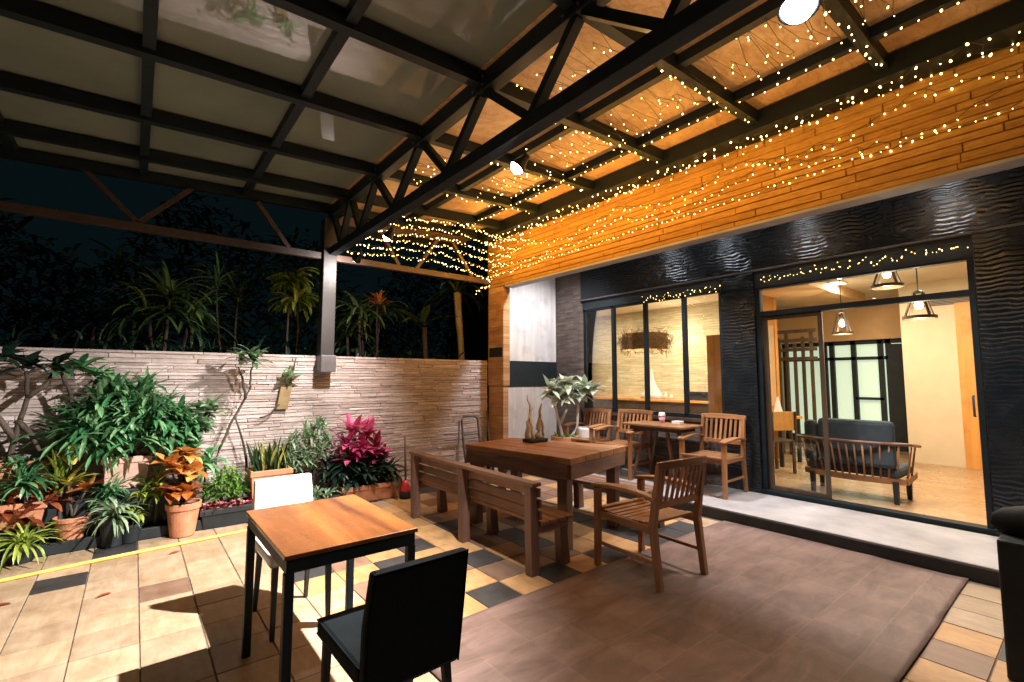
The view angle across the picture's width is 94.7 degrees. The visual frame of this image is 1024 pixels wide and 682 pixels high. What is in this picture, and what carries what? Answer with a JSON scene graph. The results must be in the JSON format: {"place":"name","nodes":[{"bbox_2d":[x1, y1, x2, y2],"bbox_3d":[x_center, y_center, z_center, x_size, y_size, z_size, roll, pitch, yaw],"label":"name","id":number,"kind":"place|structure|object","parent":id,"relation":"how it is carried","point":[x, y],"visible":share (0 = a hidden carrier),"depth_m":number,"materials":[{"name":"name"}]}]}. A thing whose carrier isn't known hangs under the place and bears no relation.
{"place":"outdoors","nodes":[
{"label":"outdoors","id":0,"kind":"place"},
{"bbox_2d":[0,189,487,359],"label":"background foliage","id":1,"kind":"object","parent":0,"point":[74,276],"visible":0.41,"depth_m":7.76,"materials":[{"name":"green plant"}]},
{"bbox_2d":[0,158,487,358],"label":"sky","id":2,"kind":"structure","parent":0,"point":[27,183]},
{"bbox_2d":[0,474,1013,681],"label":"patio floor","id":3,"kind":"structure","parent":0,"point":[964,643],"depth_m":3.07,"materials":[{"name":"tile"}]},
{"bbox_2d":[0,514,76,571],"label":"spider plant","id":4,"kind":"object","parent":3,"relation":"on","point":[24,548],"visible":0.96,"depth_m":3.71,"materials":[{"name":"green plant"}]},
{"bbox_2d":[0,478,191,549],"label":"planting ledge","id":5,"kind":"object","parent":3,"relation":"on","point":[50,512],"visible":0.1,"depth_m":4.19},
{"bbox_2d":[0,454,51,498],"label":"potted plant","id":6,"kind":"object","parent":5,"relation":"on","point":[9,465],"visible":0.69,"depth_m":3.93,"materials":[{"name":"green plant"}]},
{"bbox_2d":[0,340,92,462],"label":"frangipani tree","id":7,"kind":"object","parent":6,"relation":"in","point":[29,361],"visible":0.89,"depth_m":3.98,"materials":[{"name":"green plant"}]},
{"bbox_2d":[29,353,134,488],"bbox_3d":[-3.817,0.702,4.202,0.741,1.178,0.440,4,-6,-38],"label":"frangipani tree","id":8,"kind":"object","parent":5,"relation":"on","point":[85,367],"visible":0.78,"depth_m":4.18,"materials":[{"name":"green plant"}]},
{"bbox_2d":[9,365,200,488],"bbox_3d":[-3.572,0.782,4.335,1.421,1.152,0.951,4,-6,-38],"label":"potted plant","id":9,"kind":"object","parent":5,"relation":"on","point":[135,410],"visible":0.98,"depth_m":4.28,"materials":[{"name":"green plant"}]},
{"bbox_2d":[156,393,231,481],"bbox_3d":[-3.157,0.957,4.673,0.462,0.872,0.670,-2,-5,19],"label":"broadleaf plant","id":10,"kind":"object","parent":5,"relation":"on","point":[208,407],"visible":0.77,"depth_m":4.66,"materials":[{"name":"green plant"}]},
{"bbox_2d":[0,519,202,563],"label":"planting bed","id":11,"kind":"object","parent":3,"relation":"on","point":[88,542],"visible":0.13,"depth_m":4.01,"materials":[{"name":"stone"}]},
{"bbox_2d":[0,500,47,544],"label":"terracotta trough","id":12,"kind":"object","parent":11,"relation":"on","point":[37,511],"visible":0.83,"depth_m":3.82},
{"bbox_2d":[0,459,34,501],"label":"strappy plant","id":13,"kind":"object","parent":12,"relation":"in","point":[6,484],"visible":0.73,"depth_m":3.82,"materials":[{"name":"green plant"}]},
{"bbox_2d":[0,452,60,503],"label":"strappy plant","id":14,"kind":"object","parent":12,"relation":"in","point":[23,474],"visible":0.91,"depth_m":3.85,"materials":[{"name":"green plant"}]},
{"bbox_2d":[0,486,75,533],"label":"ti plant","id":15,"kind":"object","parent":11,"relation":"on","point":[49,496],"visible":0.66,"depth_m":3.86,"materials":[{"name":"red plant"}]},
{"bbox_2d":[2,449,96,518],"bbox_3d":[-3.921,1.301,4.010,0.644,0.810,0.525,4,-6,-38],"label":"iris plant","id":16,"kind":"object","parent":11,"relation":"on","point":[58,470],"visible":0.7,"depth_m":4.02,"materials":[{"name":"green plant"}]},
{"bbox_2d":[41,443,111,540],"bbox_3d":[-3.763,1.281,4.076,0.480,0.840,0.337,4,-6,-38],"label":"potted plant","id":17,"kind":"object","parent":11,"relation":"on","point":[68,528],"visible":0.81,"depth_m":4.03,"materials":[{"name":"orange plant"}]},
{"bbox_2d":[80,471,141,516],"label":"strappy plant","id":18,"kind":"object","parent":11,"relation":"in","point":[108,491],"visible":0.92,"depth_m":4.18,"materials":[{"name":"green plant"}]},
{"bbox_2d":[118,481,158,543],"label":"croton seedling","id":19,"kind":"object","parent":11,"relation":"on","point":[132,535],"visible":0.76,"depth_m":4.21,"materials":[{"name":"plant"}]},
{"bbox_2d":[128,466,177,525],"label":"strappy plant","id":20,"kind":"object","parent":11,"relation":"in","point":[157,476],"visible":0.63,"depth_m":4.40,"materials":[{"name":"green plant"}]},
{"bbox_2d":[197,464,252,529],"bbox_3d":[-2.880,1.544,4.790,0.605,0.584,0.462,4,-6,-38],"label":"planter box","id":21,"kind":"object","parent":11,"relation":"on","point":[219,513],"visible":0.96,"depth_m":4.70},
{"bbox_2d":[184,443,230,507],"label":"strappy plant","id":22,"kind":"object","parent":21,"relation":"in","point":[207,460],"visible":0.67,"depth_m":4.70,"materials":[{"name":"green plant"}]},
{"bbox_2d":[71,492,147,547],"bbox_3d":[-3.491,1.550,4.078,0.558,0.455,0.474,-1,-5,14],"label":"spider plant","id":23,"kind":"object","parent":3,"relation":"on","point":[111,524],"visible":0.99,"depth_m":4.04,"materials":[{"name":"green plant"}]},
{"bbox_2d":[0,529,246,582],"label":"garden hose","id":24,"kind":"object","parent":3,"relation":"on","point":[108,558],"visible":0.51,"depth_m":3.81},
{"bbox_2d":[149,446,206,537],"bbox_3d":[-3.090,1.385,4.367,0.460,0.827,0.408,4,-6,-38],"label":"potted plant","id":25,"kind":"object","parent":3,"relation":"on","point":[182,513],"visible":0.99,"depth_m":4.35,"materials":[{"name":"orange plant"}]},
{"bbox_2d":[246,436,292,502],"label":"potted plant","id":26,"kind":"object","parent":3,"relation":"on","point":[269,457],"visible":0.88,"depth_m":4.99,"materials":[{"name":"green plant"}]},
{"bbox_2d":[252,473,331,641],"bbox_3d":[-1.370,1.290,2.933,0.365,0.801,0.540,4,-6,-39],"label":"cafe chair","id":27,"kind":"object","parent":3,"relation":"on","point":[280,491],"visible":0.47,"depth_m":3.03,"materials":[{"name":"white plastic"}]},
{"bbox_2d":[278,413,342,489],"bbox_3d":[-2.310,1.351,5.350,0.782,1.074,0.487,4,-6,-38],"label":"grey shrub","id":28,"kind":"object","parent":3,"relation":"on","point":[310,434],"visible":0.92,"depth_m":5.36,"materials":[{"name":"green plant"}]},
{"bbox_2d":[305,448,347,488],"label":"strappy plant","id":29,"kind":"object","parent":3,"relation":"on","point":[326,464],"visible":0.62,"depth_m":5.45,"materials":[{"name":"green plant"}]},
{"bbox_2d":[312,483,340,500],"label":"potted plant","id":30,"kind":"object","parent":3,"relation":"on","point":[320,495],"visible":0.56,"depth_m":5.24,"materials":[{"name":"plant"}]},
{"bbox_2d":[241,494,417,681],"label":"cafe table","id":31,"kind":"object","parent":3,"relation":"on","point":[303,536],"visible":0.94,"depth_m":2.23,"materials":[{"name":"paint"}]},
{"bbox_2d":[319,412,407,500],"bbox_3d":[-1.779,1.387,5.680,1.061,1.041,0.699,4,-6,-38],"label":"cordyline","id":32,"kind":"object","parent":3,"relation":"on","point":[362,482],"visible":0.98,"depth_m":5.62,"materials":[{"name":"plant"}]},
{"bbox_2d":[316,547,468,681],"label":"cafe chair","id":33,"kind":"object","parent":3,"relation":"on","point":[403,623],"visible":1,"depth_m":1.71,"materials":[{"name":"leather"}]},
{"bbox_2d":[399,436,410,498],"bbox_3d":[-1.303,1.548,5.790,0.150,0.739,0.150,4,-6,-38],"label":"push broom","id":34,"kind":"object","parent":3,"relation":"on","point":[405,493],"visible":1,"depth_m":5.74,"materials":[{"name":"brown paint"}]},
{"bbox_2d":[455,415,487,483],"bbox_3d":[-0.632,1.513,6.535,0.705,0.929,0.382,4,-6,-38],"label":"hand truck","id":35,"kind":"object","parent":3,"relation":"on","point":[463,434],"visible":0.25,"depth_m":6.65,"materials":[{"name":"grey metal"}]},
{"bbox_2d":[409,451,573,577],"bbox_3d":[-0.303,1.465,4.357,0.442,0.686,2.010,4,-6,-38],"label":"wooden bench","id":36,"kind":"object","parent":3,"relation":"on","point":[532,511],"visible":1,"depth_m":4.03,"materials":[{"name":"brown wood"}]},
{"bbox_2d":[0,471,1004,681],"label":"floor grout","id":37,"kind":"object","parent":3,"relation":"attached to","point":[968,581],"depth_m":3.06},
{"bbox_2d":[214,344,273,500],"bbox_3d":[-2.854,0.950,5.017,0.424,1.815,0.423,-1,-5,15],"label":"frangipani sapling","id":38,"kind":"object","parent":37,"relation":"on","point":[253,357],"visible":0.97,"depth_m":5.05,"materials":[{"name":"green plant"}]},
{"bbox_2d":[465,438,624,549],"bbox_3d":[0.309,1.446,4.751,1.324,0.780,1.028,-4,-6,40],"label":"picnic table","id":39,"kind":"object","parent":3,"relation":"on","point":[564,463],"visible":0.91,"depth_m":4.43,"materials":[{"name":"brown wood"}]},
{"bbox_2d":[523,395,547,442],"bbox_3d":[0.249,0.827,5.056,0.240,0.501,0.150,4,-6,-38],"label":"driftwood ornament","id":40,"kind":"object","parent":39,"relation":"on","point":[537,438],"visible":1,"depth_m":5.03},
{"bbox_2d":[535,374,606,441],"bbox_3d":[0.940,1.206,7.253,1.272,1.416,0.548,3,-5,-29],"label":"potted frangipani","id":41,"kind":"object","parent":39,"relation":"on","point":[564,393],"visible":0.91,"depth_m":7.19,"materials":[{"name":"plant"}]},
{"bbox_2d":[497,468,664,533],"bbox_3d":[0.646,1.688,5.285,0.379,0.390,2.090,5,-6,-44],"label":"wooden bench","id":42,"kind":"object","parent":3,"relation":"on","point":[578,483],"visible":0.16,"depth_m":5.06,"materials":[{"name":"brown wood"}]},
{"bbox_2d":[431,520,968,681],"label":"floor mat","id":43,"kind":"object","parent":3,"relation":"on","point":[757,605],"visible":0.96,"depth_m":2.82,"materials":[{"name":"carpet"}]},
{"bbox_2d":[591,455,708,592],"bbox_3d":[1.059,1.303,3.609,0.631,0.885,0.684,3,-6,-34],"label":"wooden armchair","id":44,"kind":"object","parent":43,"relation":"on","point":[639,512],"visible":1,"depth_m":3.49,"materials":[{"name":"brown wood"}]},
{"bbox_2d":[690,391,707,400],"bbox_3d":[3.672,1.077,9.208,0.300,0.169,0.460,4,-6,-38],"label":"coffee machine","id":45,"kind":"object","parent":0,"point":[698,396],"visible":0.56,"depth_m":9.11,"materials":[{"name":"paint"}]},
{"bbox_2d":[991,506,1023,681],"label":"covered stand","id":46,"kind":"object","parent":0,"point":[1008,522],"visible":1,"depth_m":2.29,"materials":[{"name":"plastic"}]},
{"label":"ground","id":47,"kind":"structure","parent":0,"visible":0},
{"bbox_2d":[31,289,180,350],"bbox_3d":[-4.959,0.664,5.529,1.227,2.514,1.748,-4,-6,37],"label":"dracaena","id":48,"kind":"object","parent":47,"relation":"on","point":[94,319],"visible":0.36,"depth_m":5.56,"materials":[{"name":"green plant"}]},
{"bbox_2d":[89,251,250,351],"bbox_3d":[-4.232,0.452,5.836,1.728,2.985,1.464,4,-6,-38],"label":"pandanus","id":49,"kind":"object","parent":47,"relation":"on","point":[167,291],"visible":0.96,"depth_m":5.79,"materials":[{"name":"green plant"}]},
{"bbox_2d":[192,252,262,352],"bbox_3d":[-3.926,0.417,6.347,0.822,3.130,0.779,4,-6,-38],"label":"dracaena","id":50,"kind":"object","parent":47,"relation":"on","point":[238,296],"visible":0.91,"depth_m":6.36,"materials":[{"name":"green plant"}]},
{"bbox_2d":[0,346,487,518],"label":"garden wall","id":51,"kind":"structure","parent":47,"relation":"on","point":[424,405],"depth_m":5.54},
{"bbox_2d":[0,325,465,359],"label":"hedge foliage","id":52,"kind":"object","parent":51,"relation":"attached to","point":[179,347],"visible":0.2,"depth_m":5.54,"materials":[{"name":"green plant"}]},
{"bbox_2d":[260,357,304,417],"bbox_3d":[-2.627,0.529,5.417,0.445,0.689,0.241,4,-6,-38],"label":"hanging orchid","id":53,"kind":"object","parent":51,"relation":"hanging from","point":[283,397],"visible":1,"depth_m":5.46,"materials":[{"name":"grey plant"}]},
{"bbox_2d":[266,267,319,354],"bbox_3d":[-2.934,0.480,6.260,0.744,2.990,0.764,0,-5,-4],"label":"dracaena","id":54,"kind":"object","parent":47,"relation":"on","point":[294,301],"visible":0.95,"depth_m":6.31,"materials":[{"name":"green plant"}]},
{"bbox_2d":[311,290,407,357],"bbox_3d":[-2.380,0.619,7.397,1.458,2.902,1.327,1,-5,-14],"label":"pandanus","id":55,"kind":"object","parent":47,"relation":"on","point":[356,312],"visible":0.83,"depth_m":7.39,"materials":[{"name":"green plant"}]},
{"bbox_2d":[363,290,391,357],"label":"ti plant","id":56,"kind":"object","parent":47,"relation":"on","point":[378,298],"visible":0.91,"depth_m":7.27,"materials":[{"name":"brown plant"}]},
{"bbox_2d":[392,304,462,358],"bbox_3d":[-1.483,0.768,7.566,1.058,2.623,0.966,-2,-5,28],"label":"banana plant","id":57,"kind":"object","parent":47,"relation":"on","point":[425,310],"visible":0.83,"depth_m":7.74,"materials":[{"name":"green plant"}]},
{"bbox_2d":[416,267,487,359],"bbox_3d":[-0.985,0.441,8.407,1.620,3.416,1.660,4,-6,-38],"label":"palm tree","id":58,"kind":"object","parent":47,"relation":"on","point":[455,291],"visible":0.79,"depth_m":8.46,"materials":[{"name":"green plant"}]},
{"bbox_2d":[450,41,1023,536],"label":"cafe building","id":59,"kind":"structure","parent":47,"relation":"on","point":[944,389],"depth_m":5.68,"materials":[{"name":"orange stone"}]},
{"bbox_2d":[0,0,1023,371],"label":"pergola","id":60,"kind":"object","parent":59,"relation":"attached to","point":[352,112],"visible":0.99,"depth_m":3.49,"materials":[{"name":"paint"}]},
{"bbox_2d":[352,248,362,263],"bbox_3d":[-1.816,-1.000,5.545,0.113,0.174,0.148,4,-6,-38],"label":"spot lamp","id":61,"kind":"object","parent":60,"relation":"attached to","point":[357,258],"visible":1,"depth_m":5.52,"materials":[{"name":"paint"}]},
{"bbox_2d":[383,227,394,240],"bbox_3d":[-1.265,-1.094,4.810,0.110,0.139,0.128,4,-6,-38],"label":"spot lamp","id":62,"kind":"object","parent":60,"relation":"attached to","point":[388,234],"visible":1,"depth_m":4.78,"materials":[{"name":"metal"}]},
{"bbox_2d":[347,250,492,279],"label":"fairy lights","id":63,"kind":"object","parent":60,"relation":"hanging from","point":[426,261],"visible":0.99,"depth_m":6.56,"materials":[{"name":"yellow"}]},
{"bbox_2d":[356,244,498,272],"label":"fairy lights","id":64,"kind":"object","parent":60,"relation":"hanging from","point":[426,251],"visible":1,"depth_m":6.36,"materials":[{"name":"yellow"}]},
{"bbox_2d":[411,155,448,183],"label":"fairy lights","id":65,"kind":"object","parent":60,"relation":"hanging from","point":[429,167],"visible":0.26,"depth_m":4.72,"materials":[{"name":"yellow"}]},
{"bbox_2d":[366,236,505,264],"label":"fairy lights","id":66,"kind":"object","parent":60,"relation":"hanging from","point":[441,246],"visible":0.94,"depth_m":6.35,"materials":[{"name":"yellow"}]},
{"bbox_2d":[378,230,510,256],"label":"fairy lights","id":67,"kind":"object","parent":60,"relation":"hanging from","point":[452,238],"visible":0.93,"depth_m":6.24,"materials":[{"name":"yellow"}]},
{"bbox_2d":[390,223,517,250],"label":"fairy lights","id":68,"kind":"object","parent":60,"relation":"hanging from","point":[451,233],"visible":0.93,"depth_m":6.05,"materials":[{"name":"yellow"}]},
{"bbox_2d":[402,215,526,240],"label":"fairy lights","id":69,"kind":"object","parent":60,"relation":"hanging from","point":[480,230],"visible":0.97,"depth_m":5.96,"materials":[{"name":"yellow"}]},
{"bbox_2d":[463,174,543,204],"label":"fairy lights","id":70,"kind":"object","parent":60,"relation":"hanging from","point":[534,188],"visible":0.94,"depth_m":5.30,"materials":[{"name":"yellow"}]},
{"bbox_2d":[510,150,529,174],"bbox_3d":[0.045,-1.198,3.160,0.126,0.161,0.115,4,-6,-38],"label":"spot lamp","id":71,"kind":"object","parent":60,"relation":"attached to","point":[518,165],"visible":1,"depth_m":3.13,"materials":[{"name":"paint"}]},
{"bbox_2d":[508,134,613,180],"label":"fairy lights","id":72,"kind":"object","parent":60,"relation":"hanging from","point":[566,154],"visible":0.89,"depth_m":4.54,"materials":[{"name":"yellow"}]},
{"bbox_2d":[516,32,618,96],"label":"fairy lights","id":73,"kind":"object","parent":60,"relation":"hanging from","point":[574,69],"visible":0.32,"depth_m":3.16,"materials":[{"name":"yellow"}]},
{"bbox_2d":[559,122,658,162],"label":"fairy lights","id":74,"kind":"object","parent":60,"relation":"hanging from","point":[607,141],"visible":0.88,"depth_m":4.21,"materials":[{"name":"yellow"}]},
{"bbox_2d":[591,75,713,141],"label":"fairy lights","id":75,"kind":"object","parent":60,"relation":"hanging from","point":[652,109],"visible":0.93,"depth_m":3.79,"materials":[{"name":"yellow"}]},
{"bbox_2d":[655,64,751,122],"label":"fairy lights","id":76,"kind":"object","parent":60,"relation":"hanging from","point":[709,98],"visible":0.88,"depth_m":3.44,"materials":[{"name":"yellow"}]},
{"bbox_2d":[465,0,959,226],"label":"fairy lights","id":77,"kind":"object","parent":60,"relation":"hanging from","point":[941,10],"visible":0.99,"depth_m":3.50,"materials":[{"name":"yellow"}]},
{"bbox_2d":[485,22,1022,244],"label":"fairy lights","id":78,"kind":"object","parent":60,"relation":"attached to","point":[950,60],"visible":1,"depth_m":3.78,"materials":[{"name":"yellow"}]},
{"bbox_2d":[491,37,1023,246],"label":"fairy lights","id":79,"kind":"object","parent":60,"relation":"attached to","point":[901,86],"visible":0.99,"depth_m":3.80,"materials":[{"name":"yellow"}]},
{"bbox_2d":[691,8,841,91],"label":"fairy lights","id":80,"kind":"object","parent":60,"relation":"hanging from","point":[771,46],"visible":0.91,"depth_m":3.06,"materials":[{"name":"yellow"}]},
{"bbox_2d":[777,0,820,25],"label":"spot lamp","id":81,"kind":"object","parent":60,"relation":"attached to","point":[792,12],"visible":1,"depth_m":1.73,"materials":[{"name":"paint"}]},
{"bbox_2d":[823,0,883,67],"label":"fairy lights","id":82,"kind":"object","parent":60,"relation":"hanging from","point":[825,14],"visible":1,"depth_m":2.88,"materials":[{"name":"yellow"}]},
{"bbox_2d":[854,0,894,24],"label":"fairy lights","id":83,"kind":"object","parent":60,"relation":"hanging from","point":[855,1],"visible":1,"depth_m":2.73,"materials":[{"name":"yellow"}]},
{"bbox_2d":[617,325,672,357],"bbox_3d":[2.336,-0.278,8.347,1.024,1.164,1.018,4,-6,-38],"label":"wicker lamp","id":84,"kind":"object","parent":59,"relation":"hanging from","point":[634,341],"visible":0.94,"depth_m":8.02,"materials":[{"name":"brown"}]},
{"bbox_2d":[640,368,663,398],"bbox_3d":[2.994,0.901,10.091,0.330,0.660,0.600,4,-6,-38],"label":"cone lamp","id":85,"kind":"object","parent":59,"relation":"on","point":[655,392],"visible":0.79,"depth_m":9.97,"materials":[{"name":"white plastic"}]},
{"bbox_2d":[582,290,724,423],"bbox_3d":[1.966,0.265,6.939,0.170,1.715,2.408,4,-6,-38],"label":"window","id":86,"kind":"structure","parent":59,"relation":"in","point":[591,316],"depth_m":6.93,"materials":[{"name":"glass"}]},
{"bbox_2d":[491,90,1001,267],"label":"fairy lights","id":87,"kind":"object","parent":59,"relation":"attached to","point":[779,168],"visible":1,"depth_m":4.02,"materials":[{"name":"yellow"}]},
{"bbox_2d":[490,65,1023,261],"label":"fairy lights","id":88,"kind":"object","parent":59,"relation":"attached to","point":[790,155],"visible":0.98,"depth_m":3.94,"materials":[{"name":"yellow"}]},
{"bbox_2d":[493,100,1023,275],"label":"fairy lights","id":89,"kind":"object","parent":59,"relation":"attached to","point":[998,113],"visible":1,"depth_m":3.85,"materials":[{"name":"yellow"}]},
{"bbox_2d":[772,411,797,473],"bbox_3d":[3.744,1.430,6.739,0.400,0.860,0.445,1,-5,-9],"label":"dining chair","id":90,"kind":"object","parent":59,"relation":"on","point":[783,421],"visible":0.56,"depth_m":6.57,"materials":[{"name":"brown wood"}]},
{"bbox_2d":[778,416,802,466],"bbox_3d":[3.998,1.574,7.697,0.780,0.724,1.100,4,-6,-38],"label":"console table","id":91,"kind":"object","parent":59,"relation":"on","point":[781,452],"visible":0.27,"depth_m":7.46,"materials":[{"name":"orange wood"}]},
{"bbox_2d":[774,396,782,411],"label":"white table lamp","id":92,"kind":"object","parent":91,"relation":"on","point":[778,408],"visible":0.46,"depth_m":7.54,"materials":[{"name":"plastic"}]},
{"bbox_2d":[832,279,853,334],"bbox_3d":[4.977,-0.528,7.135,0.272,0.858,0.272,4,-6,-38],"label":"pendant lamp","id":93,"kind":"object","parent":59,"relation":"hanging from","point":[841,323],"visible":0.98,"depth_m":7.10,"materials":[{"name":"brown wood"}]},
{"bbox_2d":[782,338,908,451],"bbox_3d":[6.654,1.032,9.315,0.130,2.064,2.360,4,-6,-38],"label":"back door","id":94,"kind":"structure","parent":59,"relation":"in","point":[866,381],"depth_m":9.20,"materials":[{"name":"black"}]},
{"bbox_2d":[796,418,921,504],"bbox_3d":[3.910,1.317,5.375,0.632,0.864,1.094,4,-6,-38],"label":"lounge settee","id":95,"kind":"object","parent":59,"relation":"on","point":[864,447],"visible":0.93,"depth_m":5.16,"materials":[{"name":"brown wood"}]},
{"bbox_2d":[758,241,967,281],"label":"fairy lights","id":96,"kind":"object","parent":59,"relation":"attached to","point":[866,257],"visible":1,"depth_m":4.78,"materials":[{"name":"yellow"}]},
{"bbox_2d":[755,256,995,534],"bbox_3d":[3.568,0.509,4.899,0.139,2.429,1.925,4,-6,-38],"label":"sliding door","id":97,"kind":"structure","parent":59,"relation":"in","point":[762,317],"depth_m":5.00,"materials":[{"name":"paint"}]},
{"bbox_2d":[870,271,904,289],"bbox_3d":[4.339,-0.853,5.470,0.312,0.478,0.312,4,-6,-38],"label":"pendant lamp","id":98,"kind":"object","parent":59,"relation":"hanging from","point":[890,285],"visible":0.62,"depth_m":5.44,"materials":[{"name":"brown wood"}]},
{"bbox_2d":[902,269,937,320],"bbox_3d":[4.639,-0.673,5.400,0.312,0.848,0.312,4,-6,-38],"label":"pendant lamp","id":99,"kind":"object","parent":59,"relation":"hanging from","point":[929,310],"visible":0.88,"depth_m":5.36,"materials":[{"name":"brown wood"}]},
{"bbox_2d":[591,468,998,571],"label":"platform","id":100,"kind":"structure","parent":47,"relation":"on","point":[978,550],"depth_m":4.29,"materials":[{"name":"grey stone"}]},
{"bbox_2d":[563,408,611,443],"bbox_3d":[1.155,1.481,7.219,0.658,0.870,0.581,5,-6,-44],"label":"wooden armchair","id":101,"kind":"object","parent":100,"relation":"on","point":[591,438],"visible":0.53,"depth_m":7.26,"materials":[{"name":"brown wood"}]},
{"bbox_2d":[594,409,653,480],"bbox_3d":[1.577,1.423,6.627,0.658,0.890,0.661,4,-6,-41],"label":"wooden armchair","id":102,"kind":"object","parent":100,"relation":"on","point":[629,444],"visible":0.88,"depth_m":6.64,"materials":[{"name":"brown wood"}]},
{"bbox_2d":[621,420,702,487],"bbox_3d":[1.975,1.462,6.188,0.530,0.746,0.920,4,-6,-38],"label":"side table","id":103,"kind":"object","parent":100,"relation":"on","point":[656,427],"visible":0.77,"depth_m":6.13,"materials":[{"name":"brown wood"}]},
{"bbox_2d":[658,412,665,422],"bbox_3d":[2.012,1.027,6.330,0.094,0.143,0.094,4,-6,-38],"label":"drink cup","id":104,"kind":"object","parent":103,"relation":"on","point":[661,415],"visible":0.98,"depth_m":6.30,"materials":[{"name":"pink plastic"}]},
{"bbox_2d":[677,413,748,499],"bbox_3d":[2.401,1.338,5.630,0.658,0.900,0.631,4,-6,-40],"label":"wooden armchair","id":105,"kind":"object","parent":100,"relation":"on","point":[723,458],"visible":0.96,"depth_m":5.63,"materials":[{"name":"brown wood"}]},
{"bbox_2d":[527,473,999,586],"bbox_3d":[2.351,1.773,4.609,0.012,0.100,7.470,4,-6,-38],"label":"step riser","id":106,"kind":"object","parent":100,"relation":"attached to","point":[982,575],"visible":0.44,"depth_m":3.95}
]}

